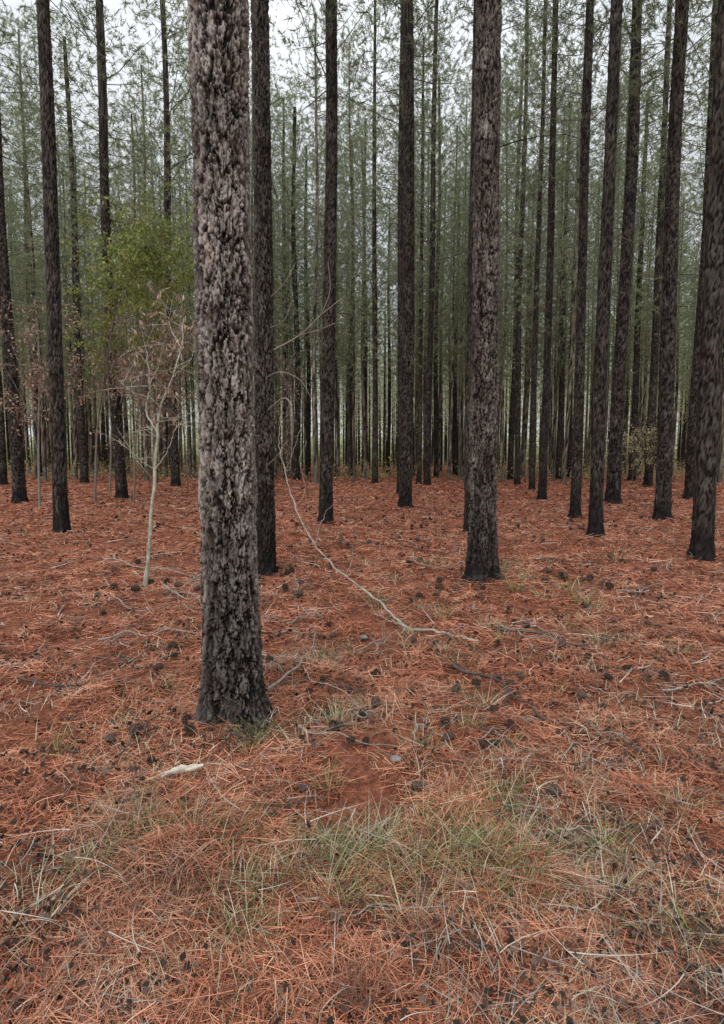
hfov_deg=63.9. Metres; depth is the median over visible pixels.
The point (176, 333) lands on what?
understory tree
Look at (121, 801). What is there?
fallen branch
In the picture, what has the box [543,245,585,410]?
pine tree
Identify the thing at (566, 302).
pine tree
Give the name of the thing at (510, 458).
pine tree
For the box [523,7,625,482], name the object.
pine tree
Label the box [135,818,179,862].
grass tuft
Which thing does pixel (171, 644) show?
pine cone
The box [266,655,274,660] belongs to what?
pine cone
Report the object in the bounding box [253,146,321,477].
pine tree
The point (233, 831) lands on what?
grass tuft
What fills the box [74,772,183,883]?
grass tuft
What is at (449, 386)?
pine tree
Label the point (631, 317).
pine tree
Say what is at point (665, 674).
pine cone
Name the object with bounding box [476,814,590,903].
grass tuft
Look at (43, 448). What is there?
pine tree
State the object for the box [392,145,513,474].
pine tree
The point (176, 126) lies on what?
pine tree
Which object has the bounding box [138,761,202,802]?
grass tuft
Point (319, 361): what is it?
pine tree
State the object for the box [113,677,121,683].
pine cone
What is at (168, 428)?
pine tree
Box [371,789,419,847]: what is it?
grass tuft
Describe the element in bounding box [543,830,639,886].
grass tuft
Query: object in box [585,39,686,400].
pine tree
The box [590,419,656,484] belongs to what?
leafy shrub
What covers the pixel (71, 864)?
grass tuft
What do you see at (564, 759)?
grass tuft
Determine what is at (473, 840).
grass tuft
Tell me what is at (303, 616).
fallen branch
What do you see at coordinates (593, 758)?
fallen branch
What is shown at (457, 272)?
pine tree
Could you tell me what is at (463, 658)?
grass tuft
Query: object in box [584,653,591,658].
pine cone
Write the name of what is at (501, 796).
grass tuft
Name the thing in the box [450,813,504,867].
grass tuft
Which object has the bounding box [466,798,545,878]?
grass tuft
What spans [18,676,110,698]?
fallen branch
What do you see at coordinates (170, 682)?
grass tuft
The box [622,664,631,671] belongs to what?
pine cone
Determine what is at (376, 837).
grass tuft
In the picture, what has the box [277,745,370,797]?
grass tuft
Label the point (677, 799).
grass tuft
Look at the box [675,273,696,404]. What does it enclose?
pine tree
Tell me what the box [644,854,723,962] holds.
grass tuft
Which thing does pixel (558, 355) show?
pine tree
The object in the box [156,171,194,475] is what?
pine tree
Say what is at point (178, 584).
pine cone
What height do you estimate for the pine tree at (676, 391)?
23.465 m
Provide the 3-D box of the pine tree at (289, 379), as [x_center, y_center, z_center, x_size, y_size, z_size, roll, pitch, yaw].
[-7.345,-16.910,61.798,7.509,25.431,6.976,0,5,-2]
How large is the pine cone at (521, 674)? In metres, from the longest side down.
0.060 x 0.045 x 0.045 m
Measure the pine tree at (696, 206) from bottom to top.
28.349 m
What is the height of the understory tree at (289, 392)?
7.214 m
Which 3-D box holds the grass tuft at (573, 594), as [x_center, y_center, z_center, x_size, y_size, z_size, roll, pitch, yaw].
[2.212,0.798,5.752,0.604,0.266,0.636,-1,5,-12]
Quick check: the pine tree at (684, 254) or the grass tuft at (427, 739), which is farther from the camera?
the pine tree at (684, 254)
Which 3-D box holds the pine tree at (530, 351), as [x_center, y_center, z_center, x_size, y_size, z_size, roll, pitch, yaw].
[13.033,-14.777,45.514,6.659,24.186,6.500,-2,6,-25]
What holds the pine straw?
on the ground at (360, 766)
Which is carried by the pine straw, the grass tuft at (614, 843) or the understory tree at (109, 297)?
the grass tuft at (614, 843)
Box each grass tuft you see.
[0,839,102,972]
[13,717,94,768]
[29,794,166,884]
[65,764,162,836]
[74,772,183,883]
[81,795,147,849]
[92,698,172,734]
[92,827,142,876]
[109,794,188,828]
[112,782,228,843]
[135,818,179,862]
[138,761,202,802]
[142,669,189,691]
[145,782,244,835]
[154,793,228,851]
[168,832,304,997]
[184,823,250,890]
[192,842,277,897]
[195,801,271,854]
[203,712,300,743]
[207,718,257,737]
[209,827,304,880]
[212,778,294,840]
[218,822,319,906]
[227,817,285,852]
[230,722,277,754]
[234,716,298,746]
[240,833,306,895]
[243,814,359,879]
[247,799,423,885]
[252,839,392,916]
[257,802,381,855]
[264,645,303,663]
[269,834,398,930]
[271,712,324,750]
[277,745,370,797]
[283,706,326,725]
[284,793,414,880]
[286,799,382,862]
[292,832,410,933]
[294,645,335,664]
[300,850,410,932]
[301,654,357,675]
[302,800,422,862]
[305,638,354,658]
[305,690,377,725]
[306,812,404,896]
[307,692,362,728]
[309,644,344,659]
[313,681,369,716]
[317,848,428,917]
[326,799,419,871]
[334,815,476,893]
[339,684,405,711]
[348,805,457,865]
[357,577,393,607]
[357,797,447,875]
[358,839,497,971]
[359,799,485,880]
[362,836,473,922]
[363,764,492,864]
[367,566,416,581]
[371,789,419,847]
[371,802,504,875]
[375,830,444,883]
[379,845,503,931]
[382,801,478,849]
[387,721,451,752]
[390,827,443,872]
[392,711,450,748]
[396,739,442,774]
[398,779,485,827]
[401,624,427,633]
[413,553,443,565]
[418,748,509,796]
[419,790,503,848]
[423,814,502,882]
[426,596,459,619]
[426,834,536,916]
[428,808,530,891]
[430,637,453,653]
[430,832,538,896]
[432,682,483,693]
[437,786,552,873]
[439,741,552,845]
[440,854,532,911]
[442,641,485,668]
[444,815,499,866]
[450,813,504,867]
[452,693,490,732]
[456,813,589,885]
[458,798,553,872]
[461,687,485,702]
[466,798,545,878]
[470,836,575,934]
[473,613,504,627]
[473,677,514,708]
[475,754,547,802]
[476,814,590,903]
[478,713,549,751]
[479,619,539,642]
[488,785,564,849]
[491,845,579,925]
[495,562,551,592]
[497,835,591,908]
[500,559,519,570]
[510,565,555,580]
[517,578,566,598]
[517,819,576,862]
[517,841,617,892]
[518,676,572,696]
[520,802,614,865]
[538,744,580,768]
[543,793,665,854]
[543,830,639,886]
[546,861,699,940]
[549,768,594,786]
[549,822,628,862]
[551,570,593,591]
[553,610,582,630]
[554,739,633,787]
[563,706,632,745]
[566,582,620,605]
[568,832,678,921]
[572,604,600,620]
[573,623,635,645]
[576,821,633,867]
[578,587,632,608]
[579,814,644,866]
[585,640,611,649]
[587,830,663,870]
[604,545,654,562]
[639,766,718,816]
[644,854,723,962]
[658,631,711,656]
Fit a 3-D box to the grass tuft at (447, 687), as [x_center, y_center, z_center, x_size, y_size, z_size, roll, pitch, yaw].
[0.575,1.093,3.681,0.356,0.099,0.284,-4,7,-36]
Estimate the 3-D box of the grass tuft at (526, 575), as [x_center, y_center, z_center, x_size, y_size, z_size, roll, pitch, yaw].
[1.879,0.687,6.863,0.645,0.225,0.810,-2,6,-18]
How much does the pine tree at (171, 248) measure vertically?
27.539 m
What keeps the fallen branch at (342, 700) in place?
on the ground at (360, 766)
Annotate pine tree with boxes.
[0,0,89,480]
[0,0,126,503]
[0,0,192,498]
[0,5,188,483]
[0,15,88,484]
[0,44,66,478]
[0,73,103,475]
[0,127,37,374]
[0,170,42,428]
[0,180,44,475]
[1,218,29,381]
[1,240,29,466]
[1,252,66,471]
[2,158,47,474]
[16,207,83,384]
[17,0,113,533]
[18,151,114,479]
[18,231,85,448]
[20,194,97,473]
[20,252,65,471]
[25,140,131,411]
[30,0,285,486]
[36,121,111,441]
[36,126,91,454]
[40,149,127,474]
[44,205,122,474]
[58,102,157,387]
[63,250,104,472]
[66,276,100,418]
[78,175,137,407]
[80,73,192,480]
[85,211,131,470]
[85,246,120,471]
[91,22,194,482]
[92,208,156,472]
[92,211,197,472]
[97,110,195,476]
[97,155,147,474]
[99,289,194,469]
[117,118,173,469]
[117,216,163,470]
[129,219,187,473]
[138,154,189,456]
[139,4,252,383]
[156,51,199,466]
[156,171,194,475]
[156,220,186,470]
[159,93,195,477]
[159,130,196,478]
[163,235,197,469]
[173,207,197,438]
[182,273,197,391]
[187,0,314,737]
[191,54,368,479]
[248,2,307,366]
[248,27,294,453]
[249,44,291,365]
[249,142,292,383]
[250,0,344,575]
[250,58,347,476]
[250,185,307,476]
[252,0,378,483]
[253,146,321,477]
[253,165,320,474]
[269,0,418,524]
[272,122,361,475]
[273,234,319,471]
[274,180,320,416]
[274,206,293,471]
[275,0,536,508]
[278,212,339,472]
[279,103,380,475]
[287,97,395,476]
[294,0,441,483]
[294,244,368,472]
[299,89,397,475]
[300,104,381,477]
[302,217,347,387]
[303,9,396,480]
[306,200,344,380]
[308,107,416,479]
[318,0,469,493]
[337,0,537,485]
[337,198,371,473]
[337,244,379,465]
[348,1,468,483]
[358,117,446,385]
[359,184,444,473]
[365,113,459,475]
[367,112,448,385]
[379,175,435,398]
[381,47,469,477]
[382,242,441,413]
[386,113,464,475]
[386,212,440,473]
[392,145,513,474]
[414,244,451,421]
[415,93,470,480]
[416,155,463,474]
[423,168,468,473]
[426,149,503,477]
[429,62,471,479]
[432,245,457,417]
[434,83,558,387]
[435,0,563,531]
[435,14,598,479]
[438,181,513,360]
[438,205,467,472]
[442,0,594,485]
[442,202,508,404]
[443,297,464,407]
[446,39,560,378]
[459,0,645,490]
[460,0,583,584]
[460,49,554,481]
[464,163,525,414]
[469,0,684,518]
[496,245,530,471]
[498,173,573,477]
[499,0,620,499]
[499,70,657,479]
[500,162,554,474]
[501,168,571,419]
[502,0,717,503]
[510,246,544,472]
[521,71,649,477]
[521,194,554,402]
[522,150,590,475]
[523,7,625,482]
[524,144,593,472]
[526,82,600,481]
[538,167,592,419]
[542,57,705,480]
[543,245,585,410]
[551,251,577,398]
[552,227,593,439]
[555,0,710,486]
[557,159,634,430]
[567,73,654,471]
[568,166,619,473]
[569,257,595,471]
[573,0,717,499]
[577,0,717,520]
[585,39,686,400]
[585,156,637,474]
[585,198,619,398]
[586,0,662,537]
[586,0,682,409]
[587,124,650,392]
[608,265,651,470]
[609,4,723,481]
[609,194,650,474]
[609,213,656,472]
[609,235,650,472]
[612,151,695,476]
[616,118,698,408]
[630,172,702,476]
[630,278,658,470]
[631,224,691,400]
[639,213,696,424]
[658,158,701,389]
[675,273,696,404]
[676,103,707,388]
[676,133,705,396]
[678,34,710,338]
[679,242,700,471]
[686,0,723,561]
[689,143,723,482]
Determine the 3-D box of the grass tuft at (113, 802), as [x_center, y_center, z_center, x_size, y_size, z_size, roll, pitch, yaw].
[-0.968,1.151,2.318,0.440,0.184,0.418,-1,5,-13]
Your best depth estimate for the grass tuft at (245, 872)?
2.04 m
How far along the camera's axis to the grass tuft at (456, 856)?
2.12 m
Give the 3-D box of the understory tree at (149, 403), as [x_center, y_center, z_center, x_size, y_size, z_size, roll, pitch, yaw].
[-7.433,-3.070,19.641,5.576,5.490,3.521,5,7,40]
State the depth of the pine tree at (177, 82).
32.45 m
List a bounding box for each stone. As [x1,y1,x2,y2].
[359,635,367,639]
[390,755,401,762]
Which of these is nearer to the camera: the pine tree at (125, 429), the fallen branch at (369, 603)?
the fallen branch at (369, 603)
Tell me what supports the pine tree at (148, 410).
on the ground at (360, 766)
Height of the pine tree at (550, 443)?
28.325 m
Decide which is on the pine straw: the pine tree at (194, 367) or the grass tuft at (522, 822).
the grass tuft at (522, 822)
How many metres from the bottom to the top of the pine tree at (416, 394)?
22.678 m
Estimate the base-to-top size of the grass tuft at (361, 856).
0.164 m
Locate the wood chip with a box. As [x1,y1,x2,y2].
[161,763,203,778]
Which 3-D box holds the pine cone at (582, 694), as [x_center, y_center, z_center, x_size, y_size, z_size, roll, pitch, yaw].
[1.372,1.143,3.623,0.064,0.048,0.048,15,13,-28]
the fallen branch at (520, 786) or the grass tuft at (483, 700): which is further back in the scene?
the grass tuft at (483, 700)
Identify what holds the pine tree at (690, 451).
on the ground at (360, 766)
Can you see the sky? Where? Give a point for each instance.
(282, 13)
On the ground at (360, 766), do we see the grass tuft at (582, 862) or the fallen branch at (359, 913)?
the fallen branch at (359, 913)
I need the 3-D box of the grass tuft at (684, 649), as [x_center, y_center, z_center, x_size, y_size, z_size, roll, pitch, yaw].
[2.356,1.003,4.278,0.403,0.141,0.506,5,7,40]
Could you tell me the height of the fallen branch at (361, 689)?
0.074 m
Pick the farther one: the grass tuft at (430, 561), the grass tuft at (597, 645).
the grass tuft at (430, 561)
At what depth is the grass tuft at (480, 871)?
2.02 m
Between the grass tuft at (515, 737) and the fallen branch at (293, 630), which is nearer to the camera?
the grass tuft at (515, 737)
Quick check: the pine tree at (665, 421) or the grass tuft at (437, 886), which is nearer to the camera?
the grass tuft at (437, 886)
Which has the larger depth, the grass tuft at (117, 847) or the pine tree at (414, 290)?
the pine tree at (414, 290)
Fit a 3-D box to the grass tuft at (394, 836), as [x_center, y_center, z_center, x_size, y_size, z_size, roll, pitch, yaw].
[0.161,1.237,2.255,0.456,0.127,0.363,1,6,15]
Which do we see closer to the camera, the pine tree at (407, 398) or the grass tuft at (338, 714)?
the grass tuft at (338, 714)
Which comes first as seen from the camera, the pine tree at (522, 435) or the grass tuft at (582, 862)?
the grass tuft at (582, 862)
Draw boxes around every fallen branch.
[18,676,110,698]
[98,623,194,640]
[103,558,195,576]
[107,646,172,663]
[114,711,174,758]
[115,758,182,831]
[116,597,190,610]
[130,695,197,710]
[153,751,203,806]
[164,584,199,599]
[182,578,200,584]
[203,727,290,785]
[218,723,259,751]
[218,797,328,827]
[238,721,289,737]
[262,647,308,659]
[263,651,294,670]
[266,632,319,691]
[274,628,311,639]
[285,604,325,624]
[289,567,304,594]
[291,720,396,756]
[298,890,436,930]
[304,712,344,735]
[305,670,358,698]
[306,572,357,585]
[329,539,371,544]
[329,677,413,700]
[331,695,357,708]
[347,698,395,729]
[351,593,393,610]
[356,627,414,650]
[368,620,385,654]
[399,543,466,554]
[405,706,462,735]
[409,557,454,568]
[453,664,537,708]
[480,724,607,786]
[481,714,538,738]
[487,763,567,802]
[498,737,563,765]
[500,628,607,658]
[501,625,560,641]
[502,796,564,825]
[531,707,639,736]
[533,620,579,632]
[539,557,639,564]
[554,718,641,759]
[555,818,601,861]
[558,801,632,838]
[560,731,639,770]
[576,572,617,590]
[587,684,642,710]
[606,762,672,789]
[615,583,658,595]
[616,813,697,854]
[661,677,723,690]
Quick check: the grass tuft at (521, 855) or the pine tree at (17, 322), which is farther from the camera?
the pine tree at (17, 322)
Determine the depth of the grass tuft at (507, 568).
7.33 m
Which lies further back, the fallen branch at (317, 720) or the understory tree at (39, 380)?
the understory tree at (39, 380)
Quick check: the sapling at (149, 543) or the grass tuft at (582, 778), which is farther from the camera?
the sapling at (149, 543)
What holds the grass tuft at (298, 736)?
on the ground at (360, 766)
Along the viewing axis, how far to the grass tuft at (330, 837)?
2.25 m
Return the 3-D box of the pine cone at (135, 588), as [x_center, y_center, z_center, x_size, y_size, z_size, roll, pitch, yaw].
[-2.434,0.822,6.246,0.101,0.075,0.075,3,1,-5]
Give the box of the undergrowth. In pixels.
[7,445,723,480]
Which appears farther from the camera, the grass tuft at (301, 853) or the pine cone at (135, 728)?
the pine cone at (135, 728)
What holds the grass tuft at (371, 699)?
on the ground at (360, 766)
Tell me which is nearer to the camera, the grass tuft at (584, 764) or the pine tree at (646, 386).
the grass tuft at (584, 764)
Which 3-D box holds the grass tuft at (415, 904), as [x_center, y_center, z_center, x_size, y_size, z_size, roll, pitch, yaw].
[0.172,1.259,1.866,0.456,0.145,0.517,-1,5,-12]
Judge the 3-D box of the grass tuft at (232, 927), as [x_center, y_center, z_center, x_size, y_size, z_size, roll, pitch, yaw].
[-0.328,1.234,1.770,0.579,0.169,0.467,5,7,41]
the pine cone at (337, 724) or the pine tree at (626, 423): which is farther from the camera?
the pine tree at (626, 423)
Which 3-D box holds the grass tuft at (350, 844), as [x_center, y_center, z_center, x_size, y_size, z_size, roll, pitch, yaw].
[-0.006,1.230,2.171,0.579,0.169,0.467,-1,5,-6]
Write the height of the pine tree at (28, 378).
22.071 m
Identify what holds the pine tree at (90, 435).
on the ground at (360, 766)
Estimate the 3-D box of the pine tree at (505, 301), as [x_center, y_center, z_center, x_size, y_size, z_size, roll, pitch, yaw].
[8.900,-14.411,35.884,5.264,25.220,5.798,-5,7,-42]
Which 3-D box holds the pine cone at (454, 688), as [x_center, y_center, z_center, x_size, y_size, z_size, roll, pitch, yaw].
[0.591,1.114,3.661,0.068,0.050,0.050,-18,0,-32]
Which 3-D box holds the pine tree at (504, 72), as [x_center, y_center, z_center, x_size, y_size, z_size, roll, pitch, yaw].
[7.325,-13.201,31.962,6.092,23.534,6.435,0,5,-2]
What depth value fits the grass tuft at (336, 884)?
2.01 m
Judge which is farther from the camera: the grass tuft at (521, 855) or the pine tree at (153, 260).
the pine tree at (153, 260)
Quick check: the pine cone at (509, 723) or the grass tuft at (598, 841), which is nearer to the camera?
the grass tuft at (598, 841)
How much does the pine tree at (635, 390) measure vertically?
26.064 m
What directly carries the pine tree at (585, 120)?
on the ground at (360, 766)
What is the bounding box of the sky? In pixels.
[0,0,712,455]
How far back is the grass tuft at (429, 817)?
2.31 m
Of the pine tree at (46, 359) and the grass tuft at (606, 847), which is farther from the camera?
the pine tree at (46, 359)
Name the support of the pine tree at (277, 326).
on the ground at (360, 766)
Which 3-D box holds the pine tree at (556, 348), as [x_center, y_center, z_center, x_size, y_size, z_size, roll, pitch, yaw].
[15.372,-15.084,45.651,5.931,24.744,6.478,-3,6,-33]
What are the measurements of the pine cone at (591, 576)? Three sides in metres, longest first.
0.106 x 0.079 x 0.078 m
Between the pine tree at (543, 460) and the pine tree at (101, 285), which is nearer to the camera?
the pine tree at (543, 460)
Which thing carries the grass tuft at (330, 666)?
on the pine straw
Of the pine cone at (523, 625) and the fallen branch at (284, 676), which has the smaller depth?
the fallen branch at (284, 676)
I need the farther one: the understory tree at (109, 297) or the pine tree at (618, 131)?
the pine tree at (618, 131)
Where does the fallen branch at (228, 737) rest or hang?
on the ground at (360, 766)
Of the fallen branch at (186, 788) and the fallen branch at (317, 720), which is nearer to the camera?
the fallen branch at (186, 788)
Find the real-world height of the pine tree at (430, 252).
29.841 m
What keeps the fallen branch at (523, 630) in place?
on the pine straw
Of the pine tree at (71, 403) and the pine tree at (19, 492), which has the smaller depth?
the pine tree at (19, 492)
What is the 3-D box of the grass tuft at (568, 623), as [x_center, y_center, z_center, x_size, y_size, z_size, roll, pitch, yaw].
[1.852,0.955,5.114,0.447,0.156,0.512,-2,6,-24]
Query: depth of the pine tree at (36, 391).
44.35 m
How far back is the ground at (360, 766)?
4.18 m
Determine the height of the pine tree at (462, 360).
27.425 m
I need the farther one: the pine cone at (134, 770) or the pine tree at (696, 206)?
the pine tree at (696, 206)
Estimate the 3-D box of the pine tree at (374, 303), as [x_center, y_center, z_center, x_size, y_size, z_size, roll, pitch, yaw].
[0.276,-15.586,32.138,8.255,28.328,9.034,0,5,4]
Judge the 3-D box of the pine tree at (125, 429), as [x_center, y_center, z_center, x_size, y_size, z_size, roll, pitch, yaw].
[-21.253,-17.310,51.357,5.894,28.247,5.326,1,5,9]
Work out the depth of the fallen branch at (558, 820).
2.28 m
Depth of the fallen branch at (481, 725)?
2.89 m
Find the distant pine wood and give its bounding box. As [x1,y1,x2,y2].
[0,229,723,471]
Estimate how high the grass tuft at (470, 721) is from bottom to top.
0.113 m
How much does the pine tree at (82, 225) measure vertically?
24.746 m
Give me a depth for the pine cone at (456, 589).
6.39 m
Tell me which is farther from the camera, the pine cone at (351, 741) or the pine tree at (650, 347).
the pine tree at (650, 347)
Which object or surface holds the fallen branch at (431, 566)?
on the ground at (360, 766)
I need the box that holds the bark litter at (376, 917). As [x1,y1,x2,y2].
[0,479,723,1023]
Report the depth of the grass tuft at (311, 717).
3.19 m
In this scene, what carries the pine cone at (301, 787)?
on the pine straw
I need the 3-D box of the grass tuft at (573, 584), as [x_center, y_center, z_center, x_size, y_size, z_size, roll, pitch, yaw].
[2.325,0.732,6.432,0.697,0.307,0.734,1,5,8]
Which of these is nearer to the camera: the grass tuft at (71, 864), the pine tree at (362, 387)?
the grass tuft at (71, 864)
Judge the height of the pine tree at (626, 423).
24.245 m
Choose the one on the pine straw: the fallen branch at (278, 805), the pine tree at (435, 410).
the fallen branch at (278, 805)
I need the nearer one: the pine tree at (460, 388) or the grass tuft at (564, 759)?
the grass tuft at (564, 759)
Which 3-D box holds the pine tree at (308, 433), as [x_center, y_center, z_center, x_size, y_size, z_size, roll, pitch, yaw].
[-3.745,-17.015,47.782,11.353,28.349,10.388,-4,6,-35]
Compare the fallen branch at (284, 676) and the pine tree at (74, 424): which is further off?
the pine tree at (74, 424)
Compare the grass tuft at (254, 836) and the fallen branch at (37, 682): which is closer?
the grass tuft at (254, 836)
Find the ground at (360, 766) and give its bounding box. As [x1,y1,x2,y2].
[0,460,723,1023]
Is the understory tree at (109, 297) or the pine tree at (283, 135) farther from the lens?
the pine tree at (283, 135)
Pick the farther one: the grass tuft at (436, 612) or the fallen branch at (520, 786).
the grass tuft at (436, 612)
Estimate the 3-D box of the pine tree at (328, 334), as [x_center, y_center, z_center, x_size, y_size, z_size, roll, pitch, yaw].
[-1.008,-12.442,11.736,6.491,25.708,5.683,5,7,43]
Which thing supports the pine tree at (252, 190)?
on the ground at (360, 766)
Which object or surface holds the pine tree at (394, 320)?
on the ground at (360, 766)
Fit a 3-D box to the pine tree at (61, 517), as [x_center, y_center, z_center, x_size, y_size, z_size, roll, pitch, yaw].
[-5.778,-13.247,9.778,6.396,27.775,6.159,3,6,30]
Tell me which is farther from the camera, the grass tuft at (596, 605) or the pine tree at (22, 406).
the pine tree at (22, 406)
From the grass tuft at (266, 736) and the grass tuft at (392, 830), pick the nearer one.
the grass tuft at (392, 830)
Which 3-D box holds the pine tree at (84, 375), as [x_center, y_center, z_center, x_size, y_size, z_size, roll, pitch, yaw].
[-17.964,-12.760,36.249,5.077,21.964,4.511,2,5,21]
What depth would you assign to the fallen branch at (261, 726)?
3.07 m
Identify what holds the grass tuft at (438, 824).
on the pine straw
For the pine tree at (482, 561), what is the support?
on the ground at (360, 766)
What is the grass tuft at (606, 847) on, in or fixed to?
on the ground at (360, 766)
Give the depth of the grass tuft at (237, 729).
3.02 m
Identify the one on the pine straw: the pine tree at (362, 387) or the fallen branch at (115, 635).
the fallen branch at (115, 635)
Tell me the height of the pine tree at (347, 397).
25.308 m
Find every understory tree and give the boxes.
[0,294,87,508]
[31,296,188,446]
[59,173,192,491]
[59,212,194,500]
[81,187,194,501]
[84,296,198,490]
[89,333,197,494]
[274,316,315,483]
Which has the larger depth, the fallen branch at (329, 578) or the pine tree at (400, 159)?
the pine tree at (400, 159)
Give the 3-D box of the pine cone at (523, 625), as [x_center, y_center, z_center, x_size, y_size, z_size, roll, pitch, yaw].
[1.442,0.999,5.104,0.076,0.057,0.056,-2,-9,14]
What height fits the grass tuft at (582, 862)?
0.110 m
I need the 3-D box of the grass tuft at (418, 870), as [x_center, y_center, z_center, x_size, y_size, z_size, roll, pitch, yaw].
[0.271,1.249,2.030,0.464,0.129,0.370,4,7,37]
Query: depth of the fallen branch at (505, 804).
2.43 m
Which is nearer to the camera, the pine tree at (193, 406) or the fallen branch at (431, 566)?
the fallen branch at (431, 566)
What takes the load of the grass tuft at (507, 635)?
on the ground at (360, 766)
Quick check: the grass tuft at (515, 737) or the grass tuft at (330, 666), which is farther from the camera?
the grass tuft at (330, 666)
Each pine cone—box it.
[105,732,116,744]
[110,583,117,588]
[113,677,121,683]
[114,687,124,694]
[127,722,142,734]
[129,766,139,774]
[131,585,140,591]
[147,756,155,766]
[153,663,163,670]
[168,641,177,647]
[170,652,177,657]
[174,581,182,586]
[181,714,190,723]
[183,724,195,733]
[193,585,200,590]
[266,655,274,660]
[282,583,288,590]
[283,570,290,575]
[293,589,302,595]
[296,782,306,792]
[305,688,313,693]
[319,675,325,681]
[322,709,332,716]
[328,720,339,730]
[329,719,343,730]
[330,632,337,637]
[346,735,355,744]
[356,709,365,717]
[362,736,369,745]
[371,696,379,707]
[373,669,380,674]
[407,688,414,693]
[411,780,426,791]
[435,584,443,589]
[436,576,442,582]
[439,716,450,726]
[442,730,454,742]
[451,684,460,692]
[453,586,461,592]
[471,679,481,685]
[479,739,489,747]
[489,705,498,713]
[490,739,501,746]
[495,639,500,645]
[503,719,514,728]
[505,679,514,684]
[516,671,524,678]
[521,622,529,627]
[543,567,550,572]
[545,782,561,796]
[550,701,558,707]
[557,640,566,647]
[558,571,564,577]
[573,731,583,740]
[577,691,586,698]
[581,732,592,744]
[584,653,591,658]
[586,574,593,580]
[597,702,605,708]
[603,673,613,680]
[605,582,613,588]
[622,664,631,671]
[629,784,644,795]
[658,670,669,678]
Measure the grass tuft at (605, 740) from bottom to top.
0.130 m
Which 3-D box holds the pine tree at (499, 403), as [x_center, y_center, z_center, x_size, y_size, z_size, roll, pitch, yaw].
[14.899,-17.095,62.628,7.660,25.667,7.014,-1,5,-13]
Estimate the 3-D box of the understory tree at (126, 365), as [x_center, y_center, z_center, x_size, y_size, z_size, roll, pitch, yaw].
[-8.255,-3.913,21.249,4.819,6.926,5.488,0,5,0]
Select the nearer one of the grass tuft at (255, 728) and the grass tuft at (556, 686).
the grass tuft at (255, 728)
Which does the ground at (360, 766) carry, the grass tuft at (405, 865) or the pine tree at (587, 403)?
the pine tree at (587, 403)
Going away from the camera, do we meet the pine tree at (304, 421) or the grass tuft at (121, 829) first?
the grass tuft at (121, 829)
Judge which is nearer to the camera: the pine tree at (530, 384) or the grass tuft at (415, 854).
the grass tuft at (415, 854)
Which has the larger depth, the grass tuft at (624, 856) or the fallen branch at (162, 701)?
the fallen branch at (162, 701)
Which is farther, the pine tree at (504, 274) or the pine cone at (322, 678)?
the pine tree at (504, 274)
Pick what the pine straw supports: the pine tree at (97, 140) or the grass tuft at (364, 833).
the grass tuft at (364, 833)
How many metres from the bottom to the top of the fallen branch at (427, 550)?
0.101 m
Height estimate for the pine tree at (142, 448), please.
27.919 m
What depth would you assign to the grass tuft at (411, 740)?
2.91 m
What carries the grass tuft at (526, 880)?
on the pine straw
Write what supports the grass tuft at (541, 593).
on the pine straw
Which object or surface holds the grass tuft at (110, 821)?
on the ground at (360, 766)
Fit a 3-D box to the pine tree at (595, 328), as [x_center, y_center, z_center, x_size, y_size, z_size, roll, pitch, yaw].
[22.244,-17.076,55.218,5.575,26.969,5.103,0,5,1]
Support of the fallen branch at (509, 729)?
on the ground at (360, 766)
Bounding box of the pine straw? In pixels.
[0,475,723,1023]
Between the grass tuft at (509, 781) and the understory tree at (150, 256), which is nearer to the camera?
the grass tuft at (509, 781)
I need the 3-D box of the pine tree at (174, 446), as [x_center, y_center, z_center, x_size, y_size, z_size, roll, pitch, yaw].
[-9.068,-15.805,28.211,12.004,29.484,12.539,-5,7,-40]
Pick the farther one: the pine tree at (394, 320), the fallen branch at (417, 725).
the pine tree at (394, 320)
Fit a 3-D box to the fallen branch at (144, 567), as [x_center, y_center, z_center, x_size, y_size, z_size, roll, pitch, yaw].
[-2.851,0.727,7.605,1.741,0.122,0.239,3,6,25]
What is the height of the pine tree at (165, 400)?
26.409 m
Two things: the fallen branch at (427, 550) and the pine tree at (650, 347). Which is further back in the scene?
the pine tree at (650, 347)
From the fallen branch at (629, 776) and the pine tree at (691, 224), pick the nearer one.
the fallen branch at (629, 776)
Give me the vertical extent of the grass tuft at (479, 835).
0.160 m
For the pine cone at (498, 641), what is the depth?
4.63 m
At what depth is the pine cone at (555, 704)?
3.48 m
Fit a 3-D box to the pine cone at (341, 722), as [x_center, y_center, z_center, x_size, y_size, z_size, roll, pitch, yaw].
[-0.135,1.124,3.055,0.077,0.057,0.057,3,18,-31]
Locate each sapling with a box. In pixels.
[89,281,197,587]
[278,408,479,642]
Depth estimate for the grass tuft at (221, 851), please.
2.14 m

